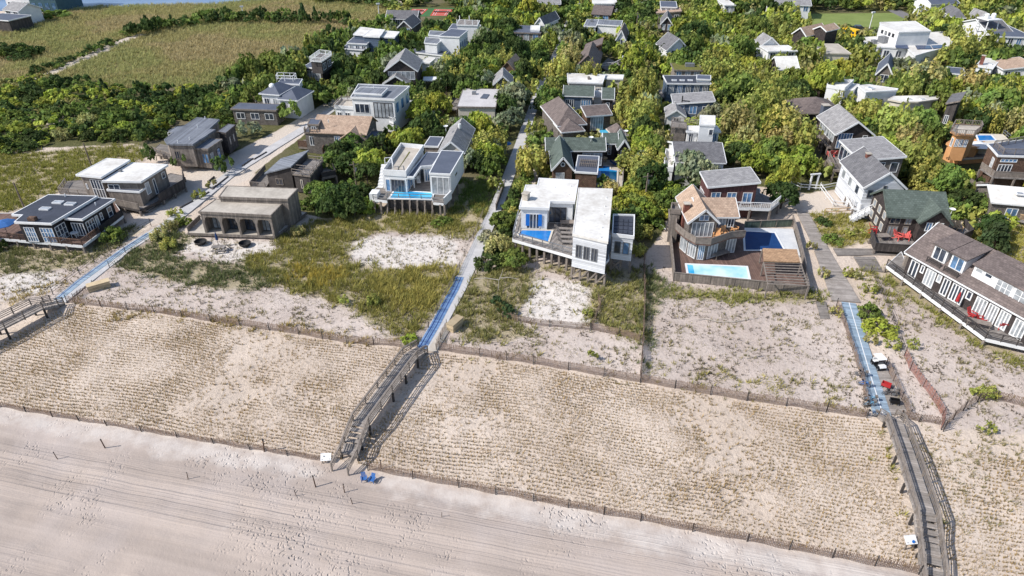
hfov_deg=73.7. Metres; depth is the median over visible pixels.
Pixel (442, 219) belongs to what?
shrub
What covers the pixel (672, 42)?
cottage
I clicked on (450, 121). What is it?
leafy tree
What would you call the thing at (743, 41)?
leafy tree
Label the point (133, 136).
shrub
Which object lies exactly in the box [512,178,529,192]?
shrub
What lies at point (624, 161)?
leafy tree
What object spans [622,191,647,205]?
leafy tree
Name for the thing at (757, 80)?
leafy tree
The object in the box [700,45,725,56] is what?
leafy tree
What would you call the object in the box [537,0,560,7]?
house
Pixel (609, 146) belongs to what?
window
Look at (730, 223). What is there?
window
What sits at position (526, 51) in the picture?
leafy tree
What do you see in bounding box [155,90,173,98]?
shrub
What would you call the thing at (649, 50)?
leafy tree
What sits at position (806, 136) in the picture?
leafy tree
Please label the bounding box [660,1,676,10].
house
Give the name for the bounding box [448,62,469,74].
leafy tree
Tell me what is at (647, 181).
utility pole
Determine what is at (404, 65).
shingle house
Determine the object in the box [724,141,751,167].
leafy tree
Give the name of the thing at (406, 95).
window
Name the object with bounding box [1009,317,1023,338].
sliding door
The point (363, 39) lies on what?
villa
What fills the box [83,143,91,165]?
utility pole
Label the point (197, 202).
path
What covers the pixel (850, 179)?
window
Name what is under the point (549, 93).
leafy tree
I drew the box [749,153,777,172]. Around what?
leafy tree
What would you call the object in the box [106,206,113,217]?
window
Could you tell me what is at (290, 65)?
leafy tree
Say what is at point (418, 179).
sun lounger
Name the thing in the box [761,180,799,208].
leafy tree
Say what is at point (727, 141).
leafy tree
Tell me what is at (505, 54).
leafy tree
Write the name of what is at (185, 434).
snow fence
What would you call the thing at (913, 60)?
leafy tree
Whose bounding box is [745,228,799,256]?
pool terrace
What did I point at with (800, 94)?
leafy tree
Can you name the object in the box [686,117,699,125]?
leafy tree
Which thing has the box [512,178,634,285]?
villa
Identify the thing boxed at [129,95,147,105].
shrub
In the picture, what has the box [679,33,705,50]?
leafy tree
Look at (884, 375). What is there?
path
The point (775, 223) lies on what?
board fence
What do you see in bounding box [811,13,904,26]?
playing field
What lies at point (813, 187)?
rail fence
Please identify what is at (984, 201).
leafy tree
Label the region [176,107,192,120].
shrub
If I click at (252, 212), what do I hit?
beach house
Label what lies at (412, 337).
shrub
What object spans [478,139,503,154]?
leafy tree
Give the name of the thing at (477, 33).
leafy tree
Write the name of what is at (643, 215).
leafy tree
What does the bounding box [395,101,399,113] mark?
window
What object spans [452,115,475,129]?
leafy tree
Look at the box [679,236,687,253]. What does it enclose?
sliding door
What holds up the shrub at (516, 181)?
on the ground at (122, 502)
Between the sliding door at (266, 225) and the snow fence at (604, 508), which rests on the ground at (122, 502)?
the snow fence at (604, 508)
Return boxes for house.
[0,194,126,253]
[2,1,43,22]
[5,0,83,10]
[57,158,187,216]
[150,116,238,167]
[186,185,306,238]
[249,150,337,192]
[297,114,381,153]
[382,48,422,86]
[385,10,421,27]
[397,14,420,39]
[424,118,474,171]
[513,25,544,41]
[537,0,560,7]
[540,96,628,136]
[544,129,630,191]
[577,37,623,73]
[583,19,622,35]
[592,0,616,11]
[655,75,711,103]
[658,10,672,34]
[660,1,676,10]
[662,141,726,185]
[667,184,804,284]
[670,115,720,141]
[699,167,780,220]
[717,0,735,12]
[754,33,797,59]
[765,0,811,18]
[770,56,799,72]
[816,104,875,158]
[824,136,906,181]
[834,146,907,221]
[867,189,973,253]
[875,53,893,85]
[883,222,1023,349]
[887,95,939,110]
[913,0,959,12]
[941,91,966,124]
[959,19,1012,38]
[970,136,1023,191]
[994,25,1023,46]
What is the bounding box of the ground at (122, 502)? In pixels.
[0,0,1023,575]
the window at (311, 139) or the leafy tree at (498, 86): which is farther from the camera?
the leafy tree at (498, 86)
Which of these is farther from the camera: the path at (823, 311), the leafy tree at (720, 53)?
the leafy tree at (720, 53)
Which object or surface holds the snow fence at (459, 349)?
on the ground at (122, 502)
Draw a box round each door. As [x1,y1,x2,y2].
[70,222,86,235]
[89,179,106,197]
[94,215,100,227]
[152,178,158,194]
[211,217,220,227]
[216,147,220,156]
[227,218,238,228]
[244,219,255,229]
[262,220,271,230]
[307,70,320,80]
[373,102,392,118]
[391,179,405,191]
[407,179,412,190]
[424,168,430,181]
[431,177,449,194]
[526,213,539,228]
[549,207,566,222]
[565,99,573,106]
[581,99,590,105]
[582,153,601,165]
[590,117,603,130]
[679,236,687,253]
[687,242,696,258]
[691,222,713,236]
[696,245,704,259]
[706,244,717,258]
[717,219,725,231]
[725,239,736,252]
[906,259,920,278]
[922,267,936,288]
[938,277,951,296]
[947,282,966,305]
[971,296,988,317]
[983,302,999,324]
[994,309,1011,330]
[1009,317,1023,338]
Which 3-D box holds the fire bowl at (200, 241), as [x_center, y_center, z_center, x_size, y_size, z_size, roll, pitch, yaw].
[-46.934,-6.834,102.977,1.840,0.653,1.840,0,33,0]
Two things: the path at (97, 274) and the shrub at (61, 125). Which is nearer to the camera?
the path at (97, 274)
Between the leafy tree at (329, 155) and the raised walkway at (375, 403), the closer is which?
the raised walkway at (375, 403)
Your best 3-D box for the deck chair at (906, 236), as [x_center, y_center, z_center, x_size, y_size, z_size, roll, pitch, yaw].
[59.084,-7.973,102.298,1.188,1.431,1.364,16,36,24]
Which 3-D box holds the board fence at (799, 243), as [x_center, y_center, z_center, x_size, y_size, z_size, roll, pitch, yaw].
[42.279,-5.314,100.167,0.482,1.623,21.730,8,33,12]
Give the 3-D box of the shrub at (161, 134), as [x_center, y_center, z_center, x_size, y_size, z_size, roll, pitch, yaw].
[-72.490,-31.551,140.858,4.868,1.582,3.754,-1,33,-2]
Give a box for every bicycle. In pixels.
[854,369,868,376]
[856,379,871,387]
[862,394,877,400]
[862,399,877,405]
[863,409,878,416]
[882,389,897,395]
[885,387,900,393]
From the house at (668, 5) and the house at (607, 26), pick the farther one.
the house at (668, 5)
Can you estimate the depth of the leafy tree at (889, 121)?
133.59 m
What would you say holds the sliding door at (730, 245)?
in the beach house at (697, 216)
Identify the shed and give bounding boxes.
[422,57,435,71]
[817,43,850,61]
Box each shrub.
[0,239,7,251]
[1,132,21,142]
[2,118,19,129]
[3,110,28,121]
[5,120,35,131]
[6,89,28,99]
[11,138,40,152]
[16,96,40,106]
[18,128,38,136]
[20,134,38,142]
[32,129,51,143]
[33,98,53,108]
[38,103,53,114]
[50,106,71,117]
[50,121,67,130]
[50,126,73,140]
[58,97,81,106]
[61,117,78,123]
[67,122,83,134]
[68,94,87,103]
[72,107,92,117]
[76,112,98,127]
[77,128,96,140]
[79,119,96,127]
[89,108,106,115]
[92,119,116,128]
[95,101,113,108]
[95,111,117,119]
[97,130,118,142]
[98,226,127,242]
[103,86,123,96]
[103,102,127,110]
[105,97,121,103]
[105,104,126,114]
[107,127,130,135]
[109,129,132,142]
[112,120,131,127]
[113,96,133,103]
[123,121,147,133]
[128,120,151,131]
[128,131,153,140]
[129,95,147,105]
[139,122,166,134]
[140,105,156,116]
[148,121,169,130]
[148,130,170,140]
[149,227,168,241]
[150,84,165,94]
[154,110,180,119]
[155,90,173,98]
[158,94,176,103]
[158,113,174,123]
[158,236,177,251]
[160,219,179,231]
[172,85,187,95]
[173,216,192,226]
[175,87,190,97]
[176,95,193,103]
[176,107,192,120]
[182,89,199,97]
[203,110,222,118]
[205,83,218,91]
[211,101,223,112]
[215,115,236,127]
[290,225,306,236]
[299,194,316,210]
[359,197,379,213]
[366,293,380,306]
[400,333,417,344]
[430,215,454,227]
[473,252,503,271]
[477,229,501,244]
[482,245,503,257]
[494,223,514,236]
[500,198,519,210]
[502,206,519,223]
[507,187,521,200]
[512,177,531,187]
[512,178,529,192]
[518,171,534,181]
[525,130,546,141]
[540,164,551,177]
[602,178,619,193]
[632,242,647,256]
[634,223,653,241]
[639,216,665,230]
[645,202,666,218]
[648,204,667,218]
[660,101,669,110]
[814,215,833,226]
[821,233,844,245]
[857,301,883,318]
[861,316,899,340]
[915,179,948,193]
[949,205,976,219]
[977,383,1001,399]
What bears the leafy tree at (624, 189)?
on the ground at (122, 502)
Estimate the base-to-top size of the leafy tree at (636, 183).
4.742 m
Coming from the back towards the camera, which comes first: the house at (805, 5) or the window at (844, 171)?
the house at (805, 5)
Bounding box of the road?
[888,10,908,17]
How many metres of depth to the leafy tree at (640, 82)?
155.08 m
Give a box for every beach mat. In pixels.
[54,233,148,299]
[418,277,463,349]
[841,302,890,415]
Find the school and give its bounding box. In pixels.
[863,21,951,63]
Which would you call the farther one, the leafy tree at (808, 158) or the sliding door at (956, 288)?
the leafy tree at (808, 158)
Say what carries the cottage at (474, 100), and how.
on the ground at (122, 502)
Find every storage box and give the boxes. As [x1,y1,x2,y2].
[85,278,110,292]
[446,314,463,332]
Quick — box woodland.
[0,0,1023,434]
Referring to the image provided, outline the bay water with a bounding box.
[0,0,255,10]
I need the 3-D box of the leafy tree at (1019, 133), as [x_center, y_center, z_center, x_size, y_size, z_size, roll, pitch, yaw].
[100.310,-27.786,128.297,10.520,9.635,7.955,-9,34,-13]
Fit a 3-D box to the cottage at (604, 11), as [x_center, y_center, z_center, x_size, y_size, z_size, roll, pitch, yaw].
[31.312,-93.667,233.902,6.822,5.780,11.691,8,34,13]
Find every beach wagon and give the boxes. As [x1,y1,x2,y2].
[881,380,894,388]
[889,397,904,405]
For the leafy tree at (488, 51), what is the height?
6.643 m
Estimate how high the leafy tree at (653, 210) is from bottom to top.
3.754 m
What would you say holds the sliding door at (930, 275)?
in the house at (940, 266)
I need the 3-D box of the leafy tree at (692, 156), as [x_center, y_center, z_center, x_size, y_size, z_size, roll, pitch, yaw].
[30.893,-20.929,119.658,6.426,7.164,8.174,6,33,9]
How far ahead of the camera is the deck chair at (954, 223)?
105.05 m
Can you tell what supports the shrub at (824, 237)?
on the ground at (122, 502)
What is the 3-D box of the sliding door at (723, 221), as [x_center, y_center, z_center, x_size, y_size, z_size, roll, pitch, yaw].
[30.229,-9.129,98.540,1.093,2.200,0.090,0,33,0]
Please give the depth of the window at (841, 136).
128.09 m
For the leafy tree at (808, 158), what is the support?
on the ground at (122, 502)
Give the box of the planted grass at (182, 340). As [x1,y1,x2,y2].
[0,304,1023,575]
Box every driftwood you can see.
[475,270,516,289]
[694,308,750,321]
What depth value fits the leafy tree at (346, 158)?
121.81 m
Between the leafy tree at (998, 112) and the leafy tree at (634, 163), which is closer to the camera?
the leafy tree at (634, 163)
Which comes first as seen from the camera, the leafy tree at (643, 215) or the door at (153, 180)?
the leafy tree at (643, 215)
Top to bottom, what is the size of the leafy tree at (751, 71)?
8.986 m
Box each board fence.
[495,180,504,208]
[668,209,674,275]
[673,272,809,294]
[744,219,793,227]
[792,215,809,285]
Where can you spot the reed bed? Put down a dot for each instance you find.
(98, 11)
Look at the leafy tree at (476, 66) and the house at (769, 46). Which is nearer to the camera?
the leafy tree at (476, 66)
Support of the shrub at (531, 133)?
on the ground at (122, 502)
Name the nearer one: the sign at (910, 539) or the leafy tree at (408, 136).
the sign at (910, 539)
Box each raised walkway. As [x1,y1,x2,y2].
[0,295,64,339]
[330,340,427,475]
[877,408,949,575]
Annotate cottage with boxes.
[0,13,33,32]
[230,103,284,124]
[442,88,499,124]
[493,68,512,88]
[501,53,519,72]
[534,11,559,25]
[562,85,614,111]
[567,73,623,98]
[591,5,615,19]
[615,23,628,44]
[655,7,681,24]
[655,32,687,55]
[664,91,715,129]
[670,62,702,74]
[784,97,834,124]
[941,4,965,18]
[948,67,964,78]
[969,8,986,18]
[975,54,997,73]
[977,184,1023,222]
[992,57,1023,77]
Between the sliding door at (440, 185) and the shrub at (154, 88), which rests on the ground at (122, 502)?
the shrub at (154, 88)
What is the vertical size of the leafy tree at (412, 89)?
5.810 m
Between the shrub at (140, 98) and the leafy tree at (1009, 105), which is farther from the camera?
the shrub at (140, 98)
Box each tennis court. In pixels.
[411,9,427,13]
[430,9,451,15]
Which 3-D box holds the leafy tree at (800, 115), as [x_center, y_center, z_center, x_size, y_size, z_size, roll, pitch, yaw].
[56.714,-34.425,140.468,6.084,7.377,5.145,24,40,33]
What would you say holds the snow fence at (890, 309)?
on the ground at (122, 502)
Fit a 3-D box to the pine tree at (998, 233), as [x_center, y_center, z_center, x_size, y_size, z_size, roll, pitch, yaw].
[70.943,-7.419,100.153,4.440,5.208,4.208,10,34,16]
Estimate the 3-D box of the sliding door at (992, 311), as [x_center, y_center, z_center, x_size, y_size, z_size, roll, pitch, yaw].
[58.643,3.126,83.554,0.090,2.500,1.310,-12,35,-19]
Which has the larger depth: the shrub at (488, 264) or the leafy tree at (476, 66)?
the leafy tree at (476, 66)
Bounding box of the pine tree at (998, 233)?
[977,221,1010,252]
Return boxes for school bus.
[841,27,859,39]
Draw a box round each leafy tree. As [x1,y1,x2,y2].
[236,52,264,80]
[239,84,262,102]
[254,72,279,89]
[256,49,288,74]
[278,58,308,81]
[303,180,334,195]
[310,191,336,206]
[314,186,344,217]
[318,151,339,169]
[322,139,352,157]
[330,151,356,175]
[330,182,361,194]
[330,192,350,216]
[331,51,346,69]
[332,55,359,72]
[335,82,351,98]
[335,189,366,218]
[340,75,365,89]
[340,133,366,152]
[344,85,356,97]
[344,146,377,164]
[348,148,390,169]
[352,161,380,183]
[359,132,395,152]
[368,67,388,84]
[371,56,383,68]
[377,38,403,56]
[378,51,399,68]
[384,130,399,151]
[388,130,425,147]
[394,80,409,92]
[402,126,424,143]
[404,84,418,99]
[405,98,432,123]
[412,87,442,110]
[412,111,440,136]
[416,26,438,41]
[425,90,452,115]
[427,124,448,139]
[428,70,463,96]
[441,46,468,67]
[441,55,465,75]
[446,115,469,128]
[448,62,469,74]
[448,72,473,91]
[452,77,479,98]
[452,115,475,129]
[459,42,481,55]
[460,49,475,62]
[462,14,484,27]
[463,56,490,81]
[463,147,477,170]
[468,110,491,131]
[469,147,492,169]
[470,129,495,150]
[471,50,487,61]
[472,26,492,43]
[473,28,504,46]
[473,138,505,154]
[474,68,494,86]
[474,116,494,135]
[475,142,503,164]
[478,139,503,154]
[480,151,507,173]
[482,46,499,55]
[483,64,498,74]
[483,124,508,155]
[484,232,513,253]
[486,54,502,69]
[489,43,501,51]
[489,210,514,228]
[493,16,521,34]
[494,50,512,66]
[494,92,518,112]
[495,43,512,62]
[496,79,515,109]
[496,106,526,130]
[498,81,532,109]
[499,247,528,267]
[500,35,527,55]
[506,44,530,60]
[506,50,523,58]
[514,58,533,75]
[515,139,549,178]
[517,0,538,15]
[527,49,550,66]
[529,94,556,110]
[530,37,550,55]
[536,83,563,99]
[538,96,554,107]
[542,87,562,101]
[543,52,575,77]
[556,43,574,68]
[558,28,582,45]
[560,39,582,67]
[569,21,588,37]
[578,57,601,75]
[610,209,622,222]
[611,193,637,213]
[612,85,642,128]
[615,143,651,174]
[617,180,641,193]
[620,48,646,71]
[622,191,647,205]
[623,93,655,129]
[624,174,655,190]
[627,167,658,187]
[627,207,647,224]
[628,138,652,155]
[629,114,659,139]
[629,125,656,145]
[629,154,657,175]
[631,41,655,60]
[631,61,660,99]
[632,160,669,189]
[636,189,655,205]
[637,144,666,175]
[638,201,658,220]
[639,92,659,115]
[640,133,667,158]
[641,114,661,128]
[649,126,673,156]
[653,187,683,209]
[658,180,680,198]
[665,50,694,71]
[672,148,704,181]
[678,19,707,37]
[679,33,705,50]
[679,46,706,62]
[683,150,720,187]
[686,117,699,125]
[692,48,720,74]
[693,102,722,118]
[696,10,720,26]
[699,42,731,64]
[699,58,730,80]
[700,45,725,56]
[709,79,725,97]
[710,42,733,55]
[714,70,757,100]
[714,80,723,103]
[714,83,737,104]
[715,111,736,138]
[718,54,744,73]
[718,132,746,152]
[719,98,753,128]
[719,104,760,139]
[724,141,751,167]
[728,34,754,54]
[733,78,761,97]
[733,88,769,114]
[734,139,761,158]
[735,54,765,70]
[735,126,761,148]
[736,66,760,100]
[738,150,767,172]
[741,16,770,33]
[745,91,772,105]
[748,65,769,81]
[749,118,784,140]
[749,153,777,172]
[753,76,790,111]
[758,100,799,140]
[758,134,789,156]
[759,107,783,122]
[761,76,788,97]
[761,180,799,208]
[764,170,789,184]
[766,121,795,148]
[770,149,790,166]
[778,103,805,125]
[778,158,800,182]
[781,66,805,82]
[781,113,824,148]
[783,85,811,99]
[787,78,813,95]
[787,143,818,174]
[787,144,796,149]
[808,62,845,96]
[808,68,840,97]
[828,57,857,76]
[851,96,881,120]
[873,97,918,136]
[876,57,911,72]
[880,131,899,137]
[882,134,898,145]
[892,136,916,149]
[895,122,923,144]
[896,67,924,95]
[897,116,924,135]
[897,128,942,176]
[901,56,921,64]
[901,63,928,73]
[906,105,946,131]
[907,155,942,189]
[909,57,947,94]
[916,70,933,94]
[923,121,947,143]
[925,76,964,102]
[925,78,954,113]
[932,163,968,191]
[944,170,972,189]
[946,25,986,56]
[947,188,986,206]
[955,60,990,96]
[962,106,998,131]
[969,191,989,211]
[972,213,1010,230]
[973,86,1022,108]
[973,99,1006,136]
[987,100,1009,132]
[999,79,1023,103]
[999,101,1018,133]
[1000,104,1023,140]
[1008,126,1023,139]
[1014,113,1023,129]
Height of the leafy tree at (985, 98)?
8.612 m
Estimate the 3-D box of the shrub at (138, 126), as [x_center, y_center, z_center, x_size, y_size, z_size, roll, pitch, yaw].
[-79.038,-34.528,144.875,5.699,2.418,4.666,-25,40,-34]
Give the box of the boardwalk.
[796,211,859,302]
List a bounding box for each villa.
[255,72,313,118]
[303,49,333,82]
[333,84,411,132]
[344,27,399,56]
[369,143,463,216]
[411,28,467,61]
[448,16,480,41]
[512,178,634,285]
[824,79,897,105]
[943,119,1015,164]
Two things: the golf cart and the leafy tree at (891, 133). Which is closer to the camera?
the golf cart
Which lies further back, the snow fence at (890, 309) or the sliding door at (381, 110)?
the sliding door at (381, 110)
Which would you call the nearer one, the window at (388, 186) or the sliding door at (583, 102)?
the window at (388, 186)
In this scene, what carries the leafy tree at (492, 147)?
on the ground at (122, 502)
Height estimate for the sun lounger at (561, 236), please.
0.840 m
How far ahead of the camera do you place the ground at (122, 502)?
70.10 m
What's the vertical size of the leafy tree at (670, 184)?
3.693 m
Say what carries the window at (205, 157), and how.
in the wood house at (200, 142)
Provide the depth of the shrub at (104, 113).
148.69 m
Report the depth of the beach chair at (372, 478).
64.24 m
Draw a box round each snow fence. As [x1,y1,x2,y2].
[0,402,325,461]
[64,295,400,346]
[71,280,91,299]
[366,462,923,574]
[435,320,446,349]
[438,341,869,417]
[502,311,641,341]
[591,295,601,327]
[640,253,645,376]
[836,298,869,407]
[871,267,905,353]
[885,356,912,415]
[900,410,945,424]
[904,346,946,429]
[943,391,1023,431]
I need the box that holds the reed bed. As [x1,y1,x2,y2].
[0,0,397,87]
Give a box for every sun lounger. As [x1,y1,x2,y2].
[416,175,420,184]
[554,224,567,230]
[556,229,569,233]
[556,232,569,239]
[557,238,570,242]
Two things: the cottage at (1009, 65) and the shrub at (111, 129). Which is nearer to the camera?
the shrub at (111, 129)
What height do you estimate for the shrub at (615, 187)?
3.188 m
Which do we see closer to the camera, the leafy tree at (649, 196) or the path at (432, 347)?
the path at (432, 347)
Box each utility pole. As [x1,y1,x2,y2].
[13,182,24,207]
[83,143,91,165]
[350,161,357,184]
[643,173,651,191]
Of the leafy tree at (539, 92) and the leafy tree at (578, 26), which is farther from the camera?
the leafy tree at (578, 26)
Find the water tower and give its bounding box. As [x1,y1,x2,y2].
[972,13,1002,40]
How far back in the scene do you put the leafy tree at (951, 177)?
114.45 m
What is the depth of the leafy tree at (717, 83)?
158.03 m
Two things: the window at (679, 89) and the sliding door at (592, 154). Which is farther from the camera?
the window at (679, 89)
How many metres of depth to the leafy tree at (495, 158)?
123.09 m
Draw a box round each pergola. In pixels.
[423,77,436,83]
[759,248,808,299]
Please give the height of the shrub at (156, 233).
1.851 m
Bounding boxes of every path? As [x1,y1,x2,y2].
[54,229,161,302]
[157,105,334,230]
[422,88,540,349]
[428,326,448,351]
[536,2,579,87]
[816,302,829,318]
[877,369,905,414]
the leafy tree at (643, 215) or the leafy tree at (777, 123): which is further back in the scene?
the leafy tree at (777, 123)
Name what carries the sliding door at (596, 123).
in the shingle house at (562, 117)
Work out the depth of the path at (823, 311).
88.17 m
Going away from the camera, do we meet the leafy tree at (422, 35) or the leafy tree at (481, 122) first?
the leafy tree at (481, 122)
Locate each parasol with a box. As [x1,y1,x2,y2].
[0,218,14,235]
[952,292,960,308]
[972,141,987,153]
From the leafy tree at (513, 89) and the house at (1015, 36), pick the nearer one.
the leafy tree at (513, 89)
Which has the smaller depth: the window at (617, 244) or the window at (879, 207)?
the window at (617, 244)
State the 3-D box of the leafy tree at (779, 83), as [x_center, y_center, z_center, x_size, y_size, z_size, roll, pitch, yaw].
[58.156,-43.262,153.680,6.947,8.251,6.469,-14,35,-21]
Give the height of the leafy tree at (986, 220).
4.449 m
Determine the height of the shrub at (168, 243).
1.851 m
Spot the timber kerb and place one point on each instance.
(219, 182)
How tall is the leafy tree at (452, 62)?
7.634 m
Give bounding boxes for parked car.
[851,25,863,28]
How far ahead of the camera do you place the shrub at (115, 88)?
166.39 m
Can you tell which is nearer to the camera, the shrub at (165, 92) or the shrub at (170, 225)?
the shrub at (170, 225)
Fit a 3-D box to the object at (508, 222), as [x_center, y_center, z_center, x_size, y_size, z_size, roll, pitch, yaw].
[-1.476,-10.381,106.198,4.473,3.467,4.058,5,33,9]
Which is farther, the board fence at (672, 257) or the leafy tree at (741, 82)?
the leafy tree at (741, 82)
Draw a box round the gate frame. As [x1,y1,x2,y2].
[808,173,820,189]
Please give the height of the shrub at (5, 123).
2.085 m
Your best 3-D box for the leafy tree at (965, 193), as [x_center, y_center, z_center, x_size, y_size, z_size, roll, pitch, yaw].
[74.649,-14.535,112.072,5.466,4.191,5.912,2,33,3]
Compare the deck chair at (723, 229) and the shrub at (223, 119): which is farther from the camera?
the shrub at (223, 119)
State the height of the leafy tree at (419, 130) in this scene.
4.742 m
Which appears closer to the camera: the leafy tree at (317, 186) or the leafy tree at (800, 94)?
the leafy tree at (317, 186)
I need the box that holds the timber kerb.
[211,176,228,189]
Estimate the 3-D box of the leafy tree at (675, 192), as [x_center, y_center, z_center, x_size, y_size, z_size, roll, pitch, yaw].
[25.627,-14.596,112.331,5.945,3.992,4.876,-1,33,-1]
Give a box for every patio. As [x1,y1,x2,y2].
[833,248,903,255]
[853,256,882,272]
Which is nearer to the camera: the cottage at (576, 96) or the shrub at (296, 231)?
the shrub at (296, 231)
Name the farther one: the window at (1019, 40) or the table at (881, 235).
the window at (1019, 40)
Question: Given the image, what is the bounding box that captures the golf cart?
[870,353,886,370]
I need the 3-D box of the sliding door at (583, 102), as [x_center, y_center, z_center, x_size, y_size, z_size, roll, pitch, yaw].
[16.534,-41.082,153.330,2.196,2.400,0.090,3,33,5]
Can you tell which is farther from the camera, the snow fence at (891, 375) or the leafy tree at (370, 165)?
the leafy tree at (370, 165)
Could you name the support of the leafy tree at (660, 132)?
on the ground at (122, 502)
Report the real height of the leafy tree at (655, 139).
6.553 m
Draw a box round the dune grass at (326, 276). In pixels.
[0,142,1023,533]
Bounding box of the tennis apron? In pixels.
[410,8,453,16]
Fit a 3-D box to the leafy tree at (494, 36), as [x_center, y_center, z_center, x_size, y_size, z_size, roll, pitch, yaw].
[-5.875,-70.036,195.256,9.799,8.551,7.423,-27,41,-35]
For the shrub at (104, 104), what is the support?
on the ground at (122, 502)
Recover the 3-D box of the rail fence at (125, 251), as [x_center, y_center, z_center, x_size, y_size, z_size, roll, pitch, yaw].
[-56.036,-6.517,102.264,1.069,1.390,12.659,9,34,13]
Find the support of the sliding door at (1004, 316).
in the house at (940, 266)
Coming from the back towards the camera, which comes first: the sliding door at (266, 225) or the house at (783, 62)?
the house at (783, 62)
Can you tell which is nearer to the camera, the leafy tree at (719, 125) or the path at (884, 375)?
the path at (884, 375)
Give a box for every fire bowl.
[194,238,206,245]
[238,240,250,246]
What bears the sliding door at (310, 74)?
in the villa at (319, 66)
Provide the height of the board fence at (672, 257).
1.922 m
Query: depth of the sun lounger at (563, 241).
97.62 m
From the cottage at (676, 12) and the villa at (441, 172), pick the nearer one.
the villa at (441, 172)
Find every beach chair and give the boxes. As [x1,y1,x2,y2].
[360,471,366,481]
[368,473,376,483]
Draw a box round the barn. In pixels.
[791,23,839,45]
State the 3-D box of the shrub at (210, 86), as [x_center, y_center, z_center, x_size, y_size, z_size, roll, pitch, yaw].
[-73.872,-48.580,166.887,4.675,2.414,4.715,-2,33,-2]
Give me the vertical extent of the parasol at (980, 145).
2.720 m
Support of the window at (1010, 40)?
in the house at (1015, 36)
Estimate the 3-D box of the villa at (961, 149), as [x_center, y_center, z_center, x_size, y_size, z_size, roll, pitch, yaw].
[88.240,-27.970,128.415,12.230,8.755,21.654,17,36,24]
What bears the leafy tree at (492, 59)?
on the ground at (122, 502)
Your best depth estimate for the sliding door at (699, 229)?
97.16 m
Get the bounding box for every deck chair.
[713,227,720,236]
[721,225,728,233]
[868,223,877,233]
[892,229,903,240]
[901,231,910,240]
[950,220,958,229]
[955,221,963,231]
[967,306,978,317]
[976,313,987,320]
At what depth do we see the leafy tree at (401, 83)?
157.97 m
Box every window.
[23,227,39,241]
[39,228,56,242]
[54,222,69,240]
[85,218,96,231]
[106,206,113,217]
[107,184,119,188]
[144,181,151,194]
[174,151,180,158]
[201,153,209,163]
[209,151,214,161]
[236,112,245,118]
[250,113,259,119]
[264,113,273,119]
[275,178,283,184]
[309,136,314,145]
[354,103,369,113]
[385,179,390,191]
[388,71,414,79]
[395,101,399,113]
[400,96,403,108]
[405,93,408,104]
[556,173,563,178]
[575,244,581,258]
[583,246,589,259]
[590,248,597,261]
[607,145,611,153]
[614,241,620,253]
[622,242,629,254]
[668,85,673,93]
[677,85,682,92]
[685,85,690,92]
[688,133,693,140]
[689,106,696,113]
[694,86,699,91]
[699,215,709,220]
[708,129,713,135]
[711,192,720,196]
[712,133,716,141]
[727,192,736,196]
[727,219,734,226]
[742,193,752,203]
[819,122,833,141]
[835,133,852,147]
[838,145,850,159]
[841,168,846,179]
[847,176,852,187]
[854,183,859,195]
[866,190,873,197]
[874,215,878,224]
[877,204,881,213]
[878,221,883,231]
[880,74,888,81]
[883,50,889,56]
[886,225,898,236]
[889,162,898,172]
[889,218,900,223]
[895,51,901,57]
[900,226,908,235]
[904,219,912,224]
[919,264,925,273]
[924,222,932,230]
[936,274,942,283]
[942,115,948,123]
[953,139,959,146]
[958,139,963,146]
[965,290,973,300]
[989,157,994,167]
[996,164,1012,171]
[1000,159,1017,162]
[1004,208,1018,218]
[1007,38,1013,44]
[1015,38,1021,44]
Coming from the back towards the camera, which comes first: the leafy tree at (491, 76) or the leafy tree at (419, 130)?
the leafy tree at (491, 76)
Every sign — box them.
[320,453,330,463]
[904,534,917,549]
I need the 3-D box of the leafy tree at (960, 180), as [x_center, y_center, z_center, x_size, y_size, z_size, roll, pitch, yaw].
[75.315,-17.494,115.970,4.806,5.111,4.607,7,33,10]
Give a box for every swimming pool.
[388,191,433,199]
[516,229,553,243]
[597,165,618,182]
[685,263,750,278]
[743,230,784,250]
[976,135,995,141]
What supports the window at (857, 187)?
in the house at (865, 172)
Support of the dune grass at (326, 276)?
on the ground at (122, 502)
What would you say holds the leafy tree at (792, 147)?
on the ground at (122, 502)
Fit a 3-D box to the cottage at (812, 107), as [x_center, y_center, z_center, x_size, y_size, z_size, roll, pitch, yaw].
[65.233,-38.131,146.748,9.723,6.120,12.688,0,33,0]
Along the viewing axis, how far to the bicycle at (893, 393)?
74.14 m
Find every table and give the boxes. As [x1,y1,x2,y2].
[69,231,78,237]
[210,244,226,252]
[560,220,573,224]
[712,249,729,259]
[876,233,890,240]
[966,317,991,330]
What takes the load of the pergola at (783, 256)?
on the beach house at (697, 216)
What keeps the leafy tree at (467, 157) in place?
on the ground at (122, 502)
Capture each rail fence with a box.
[50,219,150,294]
[107,226,161,267]
[418,210,482,343]
[791,181,836,190]
[819,182,847,206]
[825,207,850,213]
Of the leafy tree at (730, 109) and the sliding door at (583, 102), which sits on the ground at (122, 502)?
the leafy tree at (730, 109)
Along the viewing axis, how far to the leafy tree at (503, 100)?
147.53 m
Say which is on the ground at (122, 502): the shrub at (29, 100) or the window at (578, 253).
the shrub at (29, 100)
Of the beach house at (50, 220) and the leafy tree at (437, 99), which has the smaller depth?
the beach house at (50, 220)
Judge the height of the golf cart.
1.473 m
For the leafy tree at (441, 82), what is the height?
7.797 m
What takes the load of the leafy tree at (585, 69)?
on the ground at (122, 502)
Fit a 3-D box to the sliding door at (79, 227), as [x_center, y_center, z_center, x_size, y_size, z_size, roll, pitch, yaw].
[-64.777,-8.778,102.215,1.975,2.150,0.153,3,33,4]
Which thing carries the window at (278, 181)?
in the wood house at (300, 170)
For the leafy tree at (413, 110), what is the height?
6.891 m
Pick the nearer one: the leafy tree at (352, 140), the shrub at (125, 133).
the leafy tree at (352, 140)

